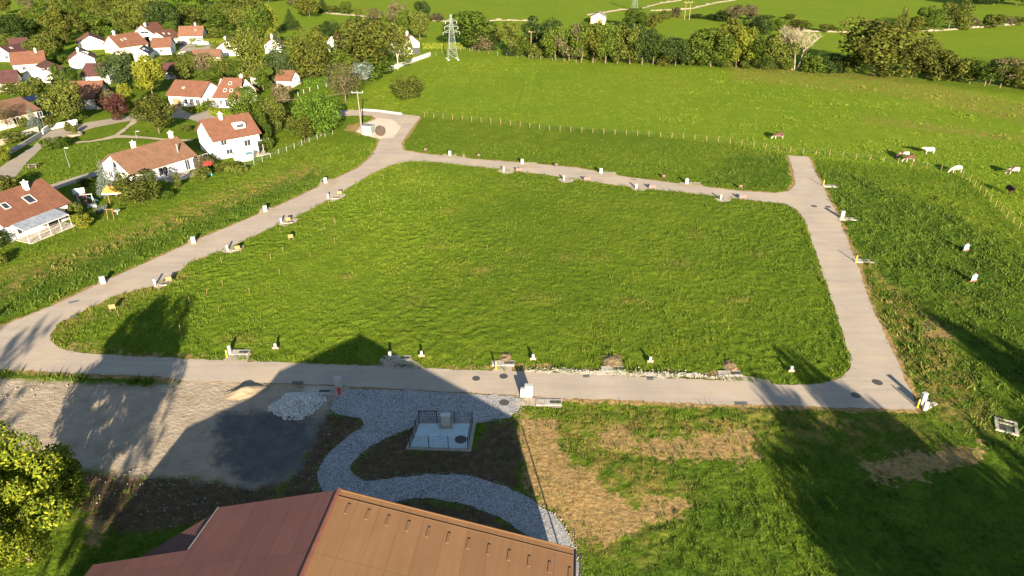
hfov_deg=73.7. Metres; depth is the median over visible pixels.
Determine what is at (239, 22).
tree
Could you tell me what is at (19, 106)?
house
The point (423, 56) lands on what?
white fence
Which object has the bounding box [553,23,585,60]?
tree
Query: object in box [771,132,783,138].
cow
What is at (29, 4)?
tree
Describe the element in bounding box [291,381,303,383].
drain grate
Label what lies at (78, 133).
stone ring
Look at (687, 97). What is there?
pasture grass
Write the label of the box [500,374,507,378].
manhole cover
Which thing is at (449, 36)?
lattice pylon
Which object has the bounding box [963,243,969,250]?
plot sign
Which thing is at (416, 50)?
door
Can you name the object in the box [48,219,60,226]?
door
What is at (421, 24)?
tree
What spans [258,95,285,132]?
tree
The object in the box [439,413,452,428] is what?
control cabinet
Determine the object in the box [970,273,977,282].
plot sign
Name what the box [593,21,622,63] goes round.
tree
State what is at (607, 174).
driveway
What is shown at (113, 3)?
tree
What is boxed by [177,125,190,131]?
bush
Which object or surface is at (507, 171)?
driveway
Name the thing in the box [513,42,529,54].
bush
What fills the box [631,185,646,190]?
driveway
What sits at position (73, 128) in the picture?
bush
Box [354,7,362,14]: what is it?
tree
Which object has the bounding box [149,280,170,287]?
driveway
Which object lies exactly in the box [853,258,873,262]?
utility pad
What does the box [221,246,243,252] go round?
driveway
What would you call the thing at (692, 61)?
tree
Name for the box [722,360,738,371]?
earth heap
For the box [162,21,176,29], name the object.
tree
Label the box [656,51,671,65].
bush
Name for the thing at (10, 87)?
tree
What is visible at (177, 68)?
tree
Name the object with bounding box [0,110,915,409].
road
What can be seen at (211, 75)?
tree
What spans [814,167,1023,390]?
rough tussocks
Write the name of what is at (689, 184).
driveway
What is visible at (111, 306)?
plot sign
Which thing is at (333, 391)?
driveway
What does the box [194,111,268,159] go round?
house
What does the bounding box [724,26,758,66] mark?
tree
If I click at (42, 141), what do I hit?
bush
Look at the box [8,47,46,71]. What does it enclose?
house
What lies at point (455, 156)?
driveway
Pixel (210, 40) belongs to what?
hedge
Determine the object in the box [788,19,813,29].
bush
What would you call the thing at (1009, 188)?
cow
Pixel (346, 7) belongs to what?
tree
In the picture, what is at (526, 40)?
bush
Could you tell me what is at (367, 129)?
transformer box
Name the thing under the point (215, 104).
parked car
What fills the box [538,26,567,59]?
tree
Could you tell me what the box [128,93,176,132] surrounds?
tree
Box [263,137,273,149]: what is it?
bush
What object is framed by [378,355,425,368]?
driveway
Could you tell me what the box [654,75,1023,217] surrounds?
pasture tussocks
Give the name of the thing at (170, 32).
house
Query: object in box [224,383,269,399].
sand heap
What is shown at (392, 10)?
tree
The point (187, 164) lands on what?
window
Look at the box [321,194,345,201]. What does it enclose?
driveway
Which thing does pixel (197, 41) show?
parked car
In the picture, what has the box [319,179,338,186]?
driveway
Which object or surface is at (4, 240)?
bush
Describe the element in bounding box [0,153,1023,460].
tall weeds
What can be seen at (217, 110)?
hedge
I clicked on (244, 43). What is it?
tree
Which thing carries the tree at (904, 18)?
on the ground at (156, 430)
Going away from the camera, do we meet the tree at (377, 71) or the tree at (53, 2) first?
the tree at (377, 71)
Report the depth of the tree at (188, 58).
213.19 m
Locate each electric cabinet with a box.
[333,376,342,388]
[520,383,532,397]
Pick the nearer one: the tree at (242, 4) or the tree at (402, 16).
the tree at (402, 16)
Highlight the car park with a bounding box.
[179,44,213,50]
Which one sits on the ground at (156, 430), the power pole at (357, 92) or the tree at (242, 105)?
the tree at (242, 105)
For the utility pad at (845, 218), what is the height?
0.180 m
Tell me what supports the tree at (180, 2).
on the ground at (156, 430)
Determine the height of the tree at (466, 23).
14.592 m
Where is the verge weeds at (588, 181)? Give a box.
[52,160,850,384]
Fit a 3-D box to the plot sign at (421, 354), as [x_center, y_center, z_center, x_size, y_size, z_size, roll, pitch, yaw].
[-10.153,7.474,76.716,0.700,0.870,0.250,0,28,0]
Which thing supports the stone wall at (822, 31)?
on the ground at (156, 430)
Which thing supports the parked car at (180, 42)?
on the car park
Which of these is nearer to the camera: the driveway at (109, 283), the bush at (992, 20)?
the driveway at (109, 283)
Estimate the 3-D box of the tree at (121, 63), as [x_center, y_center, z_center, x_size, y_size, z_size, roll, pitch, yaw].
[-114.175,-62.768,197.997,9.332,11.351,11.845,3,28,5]
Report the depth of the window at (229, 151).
142.34 m
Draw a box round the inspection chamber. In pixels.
[994,416,1018,436]
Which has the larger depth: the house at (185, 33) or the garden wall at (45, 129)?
the house at (185, 33)
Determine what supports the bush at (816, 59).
on the ground at (156, 430)
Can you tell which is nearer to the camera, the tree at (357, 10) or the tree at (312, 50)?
the tree at (312, 50)
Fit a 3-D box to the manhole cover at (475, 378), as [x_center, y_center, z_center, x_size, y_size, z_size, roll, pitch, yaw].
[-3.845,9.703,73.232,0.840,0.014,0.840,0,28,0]
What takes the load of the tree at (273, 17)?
on the ground at (156, 430)
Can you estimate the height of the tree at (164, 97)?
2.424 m
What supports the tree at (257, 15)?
on the ground at (156, 430)
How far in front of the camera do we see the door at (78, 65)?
231.10 m
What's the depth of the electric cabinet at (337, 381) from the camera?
71.30 m
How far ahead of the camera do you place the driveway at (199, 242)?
104.30 m
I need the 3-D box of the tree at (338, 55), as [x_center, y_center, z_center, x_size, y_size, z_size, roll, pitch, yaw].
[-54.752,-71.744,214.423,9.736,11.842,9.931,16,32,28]
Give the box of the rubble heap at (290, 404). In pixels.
[268,391,326,420]
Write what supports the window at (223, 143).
in the house at (220, 136)
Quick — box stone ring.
[68,131,82,136]
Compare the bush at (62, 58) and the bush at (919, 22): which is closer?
the bush at (62, 58)
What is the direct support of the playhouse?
on the ground at (156, 430)
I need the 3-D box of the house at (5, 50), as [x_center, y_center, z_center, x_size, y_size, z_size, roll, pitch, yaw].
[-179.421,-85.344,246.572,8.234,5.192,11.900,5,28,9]
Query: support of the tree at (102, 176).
on the ground at (156, 430)
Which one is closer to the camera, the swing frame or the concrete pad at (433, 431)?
the concrete pad at (433, 431)
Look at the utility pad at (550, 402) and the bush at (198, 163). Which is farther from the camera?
the bush at (198, 163)
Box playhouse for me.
[72,187,98,202]
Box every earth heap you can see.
[500,352,511,361]
[601,355,622,366]
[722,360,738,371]
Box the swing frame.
[76,194,94,203]
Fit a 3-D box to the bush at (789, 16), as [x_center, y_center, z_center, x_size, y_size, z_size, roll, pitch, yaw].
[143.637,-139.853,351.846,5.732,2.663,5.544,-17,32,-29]
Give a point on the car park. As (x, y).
(183, 47)
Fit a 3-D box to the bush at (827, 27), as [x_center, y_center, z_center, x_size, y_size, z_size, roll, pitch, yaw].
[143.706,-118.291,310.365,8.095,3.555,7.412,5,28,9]
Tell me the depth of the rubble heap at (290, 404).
68.54 m
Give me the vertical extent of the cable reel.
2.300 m
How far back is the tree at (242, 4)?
336.70 m
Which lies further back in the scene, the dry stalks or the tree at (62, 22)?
the tree at (62, 22)
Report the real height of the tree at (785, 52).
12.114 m
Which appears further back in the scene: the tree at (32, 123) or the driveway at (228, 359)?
the tree at (32, 123)
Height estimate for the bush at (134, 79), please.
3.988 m
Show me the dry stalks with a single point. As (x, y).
(739, 300)
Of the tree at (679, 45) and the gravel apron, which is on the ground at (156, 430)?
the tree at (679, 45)
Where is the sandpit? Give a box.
[87,203,97,207]
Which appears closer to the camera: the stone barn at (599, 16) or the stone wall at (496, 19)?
the stone barn at (599, 16)
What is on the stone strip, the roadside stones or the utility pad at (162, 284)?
the roadside stones
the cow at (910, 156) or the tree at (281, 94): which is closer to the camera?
the cow at (910, 156)
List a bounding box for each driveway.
[97,280,116,287]
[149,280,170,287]
[187,239,207,246]
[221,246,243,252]
[221,348,250,362]
[259,207,278,215]
[276,218,298,226]
[302,386,349,395]
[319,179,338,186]
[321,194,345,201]
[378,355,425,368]
[441,154,465,158]
[492,366,511,371]
[498,167,514,173]
[512,162,537,167]
[515,397,562,407]
[558,177,574,182]
[592,172,617,176]
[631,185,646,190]
[678,182,702,186]
[715,196,730,201]
[724,375,771,385]
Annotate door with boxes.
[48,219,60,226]
[74,61,82,68]
[172,98,180,105]
[413,47,419,54]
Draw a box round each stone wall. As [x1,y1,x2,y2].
[319,12,374,17]
[487,18,533,21]
[587,8,626,14]
[642,0,680,7]
[650,0,733,10]
[803,30,846,32]
[920,23,1023,30]
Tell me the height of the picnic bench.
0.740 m
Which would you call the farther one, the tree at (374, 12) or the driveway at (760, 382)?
the tree at (374, 12)
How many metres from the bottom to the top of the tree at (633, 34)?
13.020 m
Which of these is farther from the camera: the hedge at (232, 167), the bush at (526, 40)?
the bush at (526, 40)
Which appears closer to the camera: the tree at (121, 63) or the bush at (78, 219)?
the bush at (78, 219)
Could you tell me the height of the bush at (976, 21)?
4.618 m
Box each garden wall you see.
[0,127,38,145]
[10,131,42,153]
[41,119,77,133]
[51,170,99,188]
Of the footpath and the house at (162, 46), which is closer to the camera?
the footpath
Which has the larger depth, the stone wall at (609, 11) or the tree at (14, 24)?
the stone wall at (609, 11)
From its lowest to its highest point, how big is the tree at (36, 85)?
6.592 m
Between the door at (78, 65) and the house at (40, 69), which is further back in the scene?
the door at (78, 65)
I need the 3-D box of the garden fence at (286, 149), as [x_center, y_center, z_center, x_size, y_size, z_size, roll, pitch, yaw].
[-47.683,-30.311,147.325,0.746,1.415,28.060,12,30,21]
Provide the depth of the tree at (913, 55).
212.74 m
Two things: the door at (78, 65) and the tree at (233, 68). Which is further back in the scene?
the door at (78, 65)
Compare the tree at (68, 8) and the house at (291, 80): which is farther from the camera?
the tree at (68, 8)
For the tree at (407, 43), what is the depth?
225.17 m
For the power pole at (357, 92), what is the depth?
156.44 m
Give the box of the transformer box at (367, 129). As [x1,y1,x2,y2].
[361,124,374,134]
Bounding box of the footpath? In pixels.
[75,119,192,143]
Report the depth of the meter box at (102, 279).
92.32 m
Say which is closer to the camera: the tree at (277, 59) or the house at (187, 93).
the house at (187, 93)
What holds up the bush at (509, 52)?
on the ground at (156, 430)
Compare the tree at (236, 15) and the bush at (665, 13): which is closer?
the tree at (236, 15)
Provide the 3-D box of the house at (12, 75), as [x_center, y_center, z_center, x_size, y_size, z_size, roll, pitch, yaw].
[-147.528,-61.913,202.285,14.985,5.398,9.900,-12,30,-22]
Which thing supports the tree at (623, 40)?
on the ground at (156, 430)
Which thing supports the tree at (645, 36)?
on the ground at (156, 430)
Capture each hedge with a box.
[188,38,223,43]
[190,100,214,113]
[208,107,234,116]
[213,163,247,173]
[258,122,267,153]
[303,76,329,88]
[422,42,465,49]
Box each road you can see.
[0,105,217,183]
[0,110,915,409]
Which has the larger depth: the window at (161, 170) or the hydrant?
the window at (161, 170)
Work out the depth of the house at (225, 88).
181.56 m
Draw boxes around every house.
[0,42,33,61]
[0,69,22,91]
[0,95,51,130]
[0,178,76,243]
[7,37,27,44]
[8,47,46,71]
[22,60,64,83]
[67,47,96,68]
[69,75,120,109]
[76,32,104,49]
[79,63,112,82]
[96,130,207,183]
[102,30,148,54]
[133,45,153,60]
[134,21,164,36]
[148,28,179,43]
[150,37,175,54]
[165,79,217,106]
[177,22,207,42]
[192,49,222,59]
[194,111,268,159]
[212,74,257,107]
[215,35,238,55]
[248,64,272,84]
[264,34,283,52]
[274,70,300,87]
[327,33,342,47]
[389,31,420,54]
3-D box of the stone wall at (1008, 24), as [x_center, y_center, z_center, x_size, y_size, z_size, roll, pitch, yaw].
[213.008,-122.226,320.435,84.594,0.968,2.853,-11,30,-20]
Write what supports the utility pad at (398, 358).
on the ground at (156, 430)
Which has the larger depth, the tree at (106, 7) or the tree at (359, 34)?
the tree at (106, 7)
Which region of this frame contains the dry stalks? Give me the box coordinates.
[229,149,968,362]
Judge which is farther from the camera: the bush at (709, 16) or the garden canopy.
the bush at (709, 16)
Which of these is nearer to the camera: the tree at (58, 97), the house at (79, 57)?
the tree at (58, 97)
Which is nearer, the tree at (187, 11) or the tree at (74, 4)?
the tree at (187, 11)
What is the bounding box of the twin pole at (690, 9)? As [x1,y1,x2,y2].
[684,1,692,19]
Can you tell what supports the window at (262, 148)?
in the house at (220, 136)
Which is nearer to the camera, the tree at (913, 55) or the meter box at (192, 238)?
the meter box at (192, 238)
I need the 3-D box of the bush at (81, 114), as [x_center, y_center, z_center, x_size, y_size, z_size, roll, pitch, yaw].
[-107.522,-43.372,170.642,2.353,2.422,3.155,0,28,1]
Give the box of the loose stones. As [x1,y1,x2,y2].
[1,383,344,529]
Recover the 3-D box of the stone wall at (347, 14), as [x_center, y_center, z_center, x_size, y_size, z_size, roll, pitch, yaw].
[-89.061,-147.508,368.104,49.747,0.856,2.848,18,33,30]
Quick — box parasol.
[203,161,213,166]
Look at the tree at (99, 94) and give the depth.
178.86 m
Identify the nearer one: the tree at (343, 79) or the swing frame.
the swing frame
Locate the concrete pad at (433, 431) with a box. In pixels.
[406,422,475,451]
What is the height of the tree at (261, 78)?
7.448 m
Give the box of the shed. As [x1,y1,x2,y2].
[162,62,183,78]
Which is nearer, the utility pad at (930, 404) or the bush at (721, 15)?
the utility pad at (930, 404)
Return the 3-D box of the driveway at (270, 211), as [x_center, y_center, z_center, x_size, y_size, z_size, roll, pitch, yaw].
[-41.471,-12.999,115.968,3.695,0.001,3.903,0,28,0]
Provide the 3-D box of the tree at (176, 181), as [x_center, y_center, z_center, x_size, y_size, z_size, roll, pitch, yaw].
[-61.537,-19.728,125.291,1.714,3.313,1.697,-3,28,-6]
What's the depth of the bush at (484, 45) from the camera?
259.98 m
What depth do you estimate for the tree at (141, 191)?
116.56 m
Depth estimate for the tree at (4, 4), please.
370.35 m
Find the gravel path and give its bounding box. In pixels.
[317,389,580,575]
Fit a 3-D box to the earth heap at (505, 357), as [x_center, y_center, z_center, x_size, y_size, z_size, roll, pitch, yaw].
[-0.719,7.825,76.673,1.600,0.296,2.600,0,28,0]
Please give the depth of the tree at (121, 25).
286.22 m
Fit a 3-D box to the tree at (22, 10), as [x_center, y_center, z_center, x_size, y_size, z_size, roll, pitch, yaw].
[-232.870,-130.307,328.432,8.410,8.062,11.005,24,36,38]
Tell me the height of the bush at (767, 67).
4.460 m
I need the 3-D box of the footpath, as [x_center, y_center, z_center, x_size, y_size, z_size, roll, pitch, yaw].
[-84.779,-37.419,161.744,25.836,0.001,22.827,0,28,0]
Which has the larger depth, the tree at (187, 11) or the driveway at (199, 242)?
the tree at (187, 11)
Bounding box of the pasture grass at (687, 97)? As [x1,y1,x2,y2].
[259,57,1023,142]
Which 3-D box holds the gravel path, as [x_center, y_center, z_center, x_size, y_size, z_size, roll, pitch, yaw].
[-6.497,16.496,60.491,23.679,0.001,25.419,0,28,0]
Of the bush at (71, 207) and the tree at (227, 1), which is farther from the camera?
the tree at (227, 1)
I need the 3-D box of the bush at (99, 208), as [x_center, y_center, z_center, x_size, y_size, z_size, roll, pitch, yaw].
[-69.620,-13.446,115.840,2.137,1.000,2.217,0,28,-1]
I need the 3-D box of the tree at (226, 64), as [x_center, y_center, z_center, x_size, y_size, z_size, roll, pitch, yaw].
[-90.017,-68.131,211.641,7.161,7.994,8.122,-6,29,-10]
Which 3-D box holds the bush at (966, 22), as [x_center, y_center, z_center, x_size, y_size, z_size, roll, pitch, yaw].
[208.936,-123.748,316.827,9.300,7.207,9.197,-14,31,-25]
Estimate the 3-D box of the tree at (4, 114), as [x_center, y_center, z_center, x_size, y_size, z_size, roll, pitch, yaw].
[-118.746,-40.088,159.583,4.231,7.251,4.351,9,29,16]
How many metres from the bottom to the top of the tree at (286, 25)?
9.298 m
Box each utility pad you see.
[155,282,167,286]
[225,350,250,354]
[305,388,330,393]
[388,355,410,360]
[492,360,513,365]
[536,399,561,405]
[601,366,623,371]
[717,370,741,375]
[822,184,837,187]
[838,217,856,220]
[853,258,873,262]
[915,398,936,408]
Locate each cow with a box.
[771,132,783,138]
[895,151,908,157]
[901,154,914,161]
[922,146,934,153]
[948,165,962,172]
[1004,166,1019,173]
[1005,184,1015,194]
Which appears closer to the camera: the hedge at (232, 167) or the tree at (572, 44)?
the hedge at (232, 167)
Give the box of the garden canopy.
[101,184,135,203]
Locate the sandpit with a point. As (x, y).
(91, 205)
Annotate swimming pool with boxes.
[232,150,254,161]
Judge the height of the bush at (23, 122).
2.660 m
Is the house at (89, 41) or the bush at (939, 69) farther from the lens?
the house at (89, 41)
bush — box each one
[0,130,27,143]
[0,145,10,160]
[0,175,18,191]
[0,229,11,247]
[0,253,7,264]
[12,91,31,97]
[16,116,29,127]
[36,137,53,149]
[49,136,68,148]
[52,54,68,62]
[63,121,71,130]
[66,202,83,217]
[69,125,77,132]
[69,213,93,228]
[75,110,87,119]
[77,177,93,186]
[94,204,107,212]
[95,55,113,62]
[132,77,138,87]
[156,55,175,63]
[161,190,173,200]
[171,51,191,56]
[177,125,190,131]
[190,166,211,180]
[194,154,214,168]
[204,34,217,41]
[207,28,218,36]
[209,42,219,48]
[215,29,232,38]
[215,165,223,172]
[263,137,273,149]
[277,107,295,121]
[284,124,300,135]
[428,13,444,21]
[473,34,492,50]
[503,47,515,55]
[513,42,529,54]
[516,36,530,55]
[525,41,545,57]
[546,48,561,58]
[584,50,596,59]
[594,52,603,60]
[637,53,649,62]
[646,12,664,26]
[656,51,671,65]
[661,9,671,18]
[670,54,684,64]
[671,7,681,17]
[690,13,703,17]
[692,55,704,64]
[705,14,715,19]
[713,56,729,67]
[715,10,730,21]
[720,57,733,66]
[735,56,751,65]
[740,53,759,68]
[759,57,774,69]
[765,62,779,69]
[770,18,789,30]
[779,56,795,69]
[784,14,795,19]
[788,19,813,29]
[801,53,827,72]
[817,53,845,73]
[818,24,836,31]
[838,56,860,72]
[906,16,926,33]
[920,49,962,81]
[942,57,978,81]
[953,14,975,29]
[971,17,981,25]
[982,13,1006,26]
[999,16,1017,24]
[1002,63,1023,89]
[1013,16,1023,24]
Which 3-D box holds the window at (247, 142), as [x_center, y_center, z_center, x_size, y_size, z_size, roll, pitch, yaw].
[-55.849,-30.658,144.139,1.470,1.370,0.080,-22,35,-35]
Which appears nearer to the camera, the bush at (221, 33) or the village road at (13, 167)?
the village road at (13, 167)
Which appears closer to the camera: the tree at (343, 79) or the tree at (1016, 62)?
the tree at (343, 79)
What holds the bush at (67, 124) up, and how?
on the ground at (156, 430)
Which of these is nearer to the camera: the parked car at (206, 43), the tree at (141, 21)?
the parked car at (206, 43)
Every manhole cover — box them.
[455,435,466,443]
[472,376,479,380]
[499,399,508,405]
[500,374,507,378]
[851,392,860,397]
[872,379,882,384]
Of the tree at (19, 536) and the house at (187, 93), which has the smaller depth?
the tree at (19, 536)
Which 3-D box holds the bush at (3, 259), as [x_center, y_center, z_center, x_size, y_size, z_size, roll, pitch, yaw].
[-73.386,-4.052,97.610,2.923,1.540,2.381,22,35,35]
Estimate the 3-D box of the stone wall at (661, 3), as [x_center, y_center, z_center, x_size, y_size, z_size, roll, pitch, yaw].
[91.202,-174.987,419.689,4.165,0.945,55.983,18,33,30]
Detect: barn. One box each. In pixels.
[85,487,581,575]
[591,11,606,24]
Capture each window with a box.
[36,111,43,118]
[158,166,167,174]
[184,159,190,170]
[220,140,226,145]
[226,148,232,154]
[243,139,250,145]
[257,140,263,150]
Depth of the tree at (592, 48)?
234.57 m
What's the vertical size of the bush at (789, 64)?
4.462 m
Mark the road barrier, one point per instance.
(386, 111)
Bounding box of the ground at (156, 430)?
[0,0,1023,575]
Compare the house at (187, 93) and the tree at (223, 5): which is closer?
the house at (187, 93)
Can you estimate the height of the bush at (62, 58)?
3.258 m
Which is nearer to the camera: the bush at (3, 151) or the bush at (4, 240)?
the bush at (4, 240)
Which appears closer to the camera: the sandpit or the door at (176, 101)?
the sandpit
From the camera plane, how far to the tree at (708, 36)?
227.81 m
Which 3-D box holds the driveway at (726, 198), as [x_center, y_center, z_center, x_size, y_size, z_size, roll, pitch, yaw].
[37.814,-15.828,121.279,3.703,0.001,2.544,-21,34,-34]
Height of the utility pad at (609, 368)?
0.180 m
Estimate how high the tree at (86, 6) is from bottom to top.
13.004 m
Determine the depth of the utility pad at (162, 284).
92.27 m
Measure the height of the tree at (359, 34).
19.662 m
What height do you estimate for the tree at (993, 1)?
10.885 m
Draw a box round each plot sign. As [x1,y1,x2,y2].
[108,304,115,311]
[418,351,424,357]
[647,356,653,363]
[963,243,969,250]
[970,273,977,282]
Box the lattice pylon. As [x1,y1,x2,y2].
[444,15,458,60]
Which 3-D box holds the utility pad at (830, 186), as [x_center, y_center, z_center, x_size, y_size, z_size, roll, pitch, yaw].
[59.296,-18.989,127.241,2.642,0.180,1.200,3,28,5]
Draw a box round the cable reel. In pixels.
[375,125,385,135]
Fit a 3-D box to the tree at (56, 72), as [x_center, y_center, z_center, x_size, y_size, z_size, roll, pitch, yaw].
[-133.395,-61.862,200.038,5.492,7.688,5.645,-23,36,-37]
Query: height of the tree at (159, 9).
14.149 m
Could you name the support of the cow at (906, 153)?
on the ground at (156, 430)
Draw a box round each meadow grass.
[0,141,1023,291]
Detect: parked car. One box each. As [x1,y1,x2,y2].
[175,40,185,44]
[192,39,203,43]
[198,41,209,45]
[203,102,219,107]
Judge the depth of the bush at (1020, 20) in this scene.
330.94 m
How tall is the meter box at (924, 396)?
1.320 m
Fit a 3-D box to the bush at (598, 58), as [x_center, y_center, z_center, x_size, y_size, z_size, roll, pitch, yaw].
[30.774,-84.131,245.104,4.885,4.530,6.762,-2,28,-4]
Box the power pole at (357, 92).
[351,91,362,133]
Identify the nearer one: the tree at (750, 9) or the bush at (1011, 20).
the bush at (1011, 20)
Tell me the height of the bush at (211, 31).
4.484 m
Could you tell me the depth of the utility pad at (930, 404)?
69.33 m
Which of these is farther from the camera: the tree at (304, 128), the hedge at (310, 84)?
the hedge at (310, 84)
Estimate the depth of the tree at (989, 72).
204.68 m
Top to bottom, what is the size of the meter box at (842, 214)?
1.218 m
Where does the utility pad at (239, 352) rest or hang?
on the ground at (156, 430)
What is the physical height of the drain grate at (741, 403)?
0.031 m
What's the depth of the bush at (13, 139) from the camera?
152.09 m
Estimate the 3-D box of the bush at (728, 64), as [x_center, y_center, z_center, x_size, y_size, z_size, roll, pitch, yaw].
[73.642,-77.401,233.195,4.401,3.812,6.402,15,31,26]
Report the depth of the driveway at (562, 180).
130.51 m
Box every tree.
[0,0,10,13]
[0,14,37,37]
[0,33,15,45]
[0,82,24,95]
[0,100,14,130]
[0,420,93,569]
[13,8,36,17]
[14,0,33,9]
[14,76,49,95]
[18,9,50,34]
[21,34,62,54]
[26,107,43,128]
[33,0,57,7]
[35,5,87,38]
[35,79,85,120]
[40,30,69,55]
[44,0,67,12]
[44,115,56,127]
[46,63,66,88]
[59,4,77,16]
[62,0,83,13]
[63,68,83,80]
[73,12,111,35]
[76,0,97,13]
[85,0,106,11]
[93,10,125,29]
[93,49,135,86]
[94,5,115,15]
[94,89,116,109]
[95,159,114,197]
[99,93,129,119]
[101,0,123,7]
[104,27,116,38]
[108,16,131,33]
[108,169,161,203]
[115,0,138,8]
[115,82,131,108]
[116,1,151,27]
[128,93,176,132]
[131,54,165,96]
[135,0,163,14]
[139,13,153,24]
[141,1,180,28]
[160,93,168,101]
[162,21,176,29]
[164,0,196,8]
[167,63,190,78]
[171,172,180,187]
[173,4,206,25]
[175,51,200,77]
[192,52,213,71]
[193,68,223,82]
[195,3,219,15]
[196,0,207,3]
[202,7,233,29]
[208,55,232,76]
[213,2,231,8]
[214,0,235,4]
[222,6,252,29]
[223,27,267,79]
[225,60,247,77]
[227,85,264,119]
[231,0,264,13]
[237,18,250,31]
[243,4,269,41]
[249,65,272,90]
[253,110,271,136]
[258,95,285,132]
[262,4,279,34]
[264,26,279,39]
[264,31,302,86]
[270,83,292,103]
[281,9,302,30]
[283,26,332,82]
[284,114,312,142]
[291,0,320,16]
[291,89,341,135]
[317,0,328,13]
[317,20,342,35]
[321,41,353,75]
[323,63,362,101]
[325,5,339,13]
[332,14,396,73]
[339,1,351,13]
[352,61,373,80]
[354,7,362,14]
[355,58,393,80]
[364,7,383,17]
[378,25,413,68]
[384,0,406,25]
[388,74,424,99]
[395,9,412,33]
[408,10,428,39]
[413,0,430,16]
[441,10,497,49]
[488,31,502,50]
[493,21,525,50]
[520,15,562,46]
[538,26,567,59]
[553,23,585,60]
[563,21,595,61]
[582,23,607,62]
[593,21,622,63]
[603,21,633,63]
[618,26,644,63]
[621,8,648,26]
[631,25,663,64]
[644,32,668,64]
[658,36,692,65]
[680,35,703,64]
[689,27,737,66]
[715,17,749,62]
[724,4,746,18]
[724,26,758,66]
[741,14,772,36]
[742,4,758,16]
[746,34,783,66]
[764,32,799,68]
[777,25,823,69]
[836,15,933,77]
[890,37,941,77]
[896,5,910,27]
[917,5,946,29]
[940,0,975,28]
[966,59,1013,84]
[976,56,1023,84]
[983,0,1008,4]
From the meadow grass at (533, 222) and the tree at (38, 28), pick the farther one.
the tree at (38, 28)
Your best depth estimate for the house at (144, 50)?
242.78 m
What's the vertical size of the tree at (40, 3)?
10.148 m
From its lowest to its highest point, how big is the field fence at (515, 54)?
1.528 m
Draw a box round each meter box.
[98,276,105,283]
[190,236,195,243]
[840,211,845,217]
[920,392,928,403]
[922,401,929,410]
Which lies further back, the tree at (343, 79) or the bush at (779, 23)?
the bush at (779, 23)
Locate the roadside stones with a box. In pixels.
[518,367,727,380]
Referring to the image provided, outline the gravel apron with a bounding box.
[356,118,401,138]
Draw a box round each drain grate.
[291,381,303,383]
[734,402,747,404]
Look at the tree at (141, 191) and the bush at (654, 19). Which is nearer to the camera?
the tree at (141, 191)
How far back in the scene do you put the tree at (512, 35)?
249.98 m
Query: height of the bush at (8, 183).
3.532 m
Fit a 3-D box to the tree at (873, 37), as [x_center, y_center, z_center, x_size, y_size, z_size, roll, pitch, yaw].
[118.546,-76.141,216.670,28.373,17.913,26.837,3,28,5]
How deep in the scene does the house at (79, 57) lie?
231.09 m
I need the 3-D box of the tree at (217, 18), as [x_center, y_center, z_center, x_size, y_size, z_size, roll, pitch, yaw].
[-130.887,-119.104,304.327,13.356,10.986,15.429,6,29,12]
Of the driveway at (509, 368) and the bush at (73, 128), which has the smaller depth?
the driveway at (509, 368)
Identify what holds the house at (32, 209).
on the ground at (156, 430)
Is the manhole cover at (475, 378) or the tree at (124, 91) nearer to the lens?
the manhole cover at (475, 378)
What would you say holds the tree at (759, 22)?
on the ground at (156, 430)
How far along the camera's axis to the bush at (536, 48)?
247.66 m
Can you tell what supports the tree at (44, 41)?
on the ground at (156, 430)
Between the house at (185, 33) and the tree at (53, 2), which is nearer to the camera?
the house at (185, 33)
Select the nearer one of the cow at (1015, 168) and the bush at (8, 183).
the bush at (8, 183)
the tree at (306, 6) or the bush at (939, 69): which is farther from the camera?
the tree at (306, 6)
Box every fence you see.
[245,130,332,168]
[388,52,430,70]
[408,411,472,448]
[424,113,1021,227]
[437,47,574,61]
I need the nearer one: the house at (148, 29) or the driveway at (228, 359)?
the driveway at (228, 359)
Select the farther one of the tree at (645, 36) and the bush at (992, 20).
the bush at (992, 20)
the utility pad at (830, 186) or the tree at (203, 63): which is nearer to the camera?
the utility pad at (830, 186)
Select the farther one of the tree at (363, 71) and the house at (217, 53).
the house at (217, 53)
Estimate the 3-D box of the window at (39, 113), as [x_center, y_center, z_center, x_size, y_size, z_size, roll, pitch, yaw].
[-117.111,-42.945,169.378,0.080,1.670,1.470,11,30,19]
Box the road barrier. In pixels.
[362,108,401,114]
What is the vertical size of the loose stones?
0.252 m
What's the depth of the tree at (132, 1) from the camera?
374.84 m
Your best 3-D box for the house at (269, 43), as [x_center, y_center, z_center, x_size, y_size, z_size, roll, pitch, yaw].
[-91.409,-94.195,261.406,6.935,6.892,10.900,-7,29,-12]
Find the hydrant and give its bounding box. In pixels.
[335,387,342,395]
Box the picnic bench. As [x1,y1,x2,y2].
[28,163,38,168]
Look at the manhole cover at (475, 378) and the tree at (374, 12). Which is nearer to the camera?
the manhole cover at (475, 378)
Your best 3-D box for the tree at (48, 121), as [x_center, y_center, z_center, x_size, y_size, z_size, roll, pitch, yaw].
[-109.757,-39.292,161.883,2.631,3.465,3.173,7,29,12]
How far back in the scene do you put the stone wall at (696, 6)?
405.02 m
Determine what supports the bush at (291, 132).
on the ground at (156, 430)
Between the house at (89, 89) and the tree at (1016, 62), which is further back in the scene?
the tree at (1016, 62)
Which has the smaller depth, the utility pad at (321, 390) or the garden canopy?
the utility pad at (321, 390)
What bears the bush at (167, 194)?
on the ground at (156, 430)

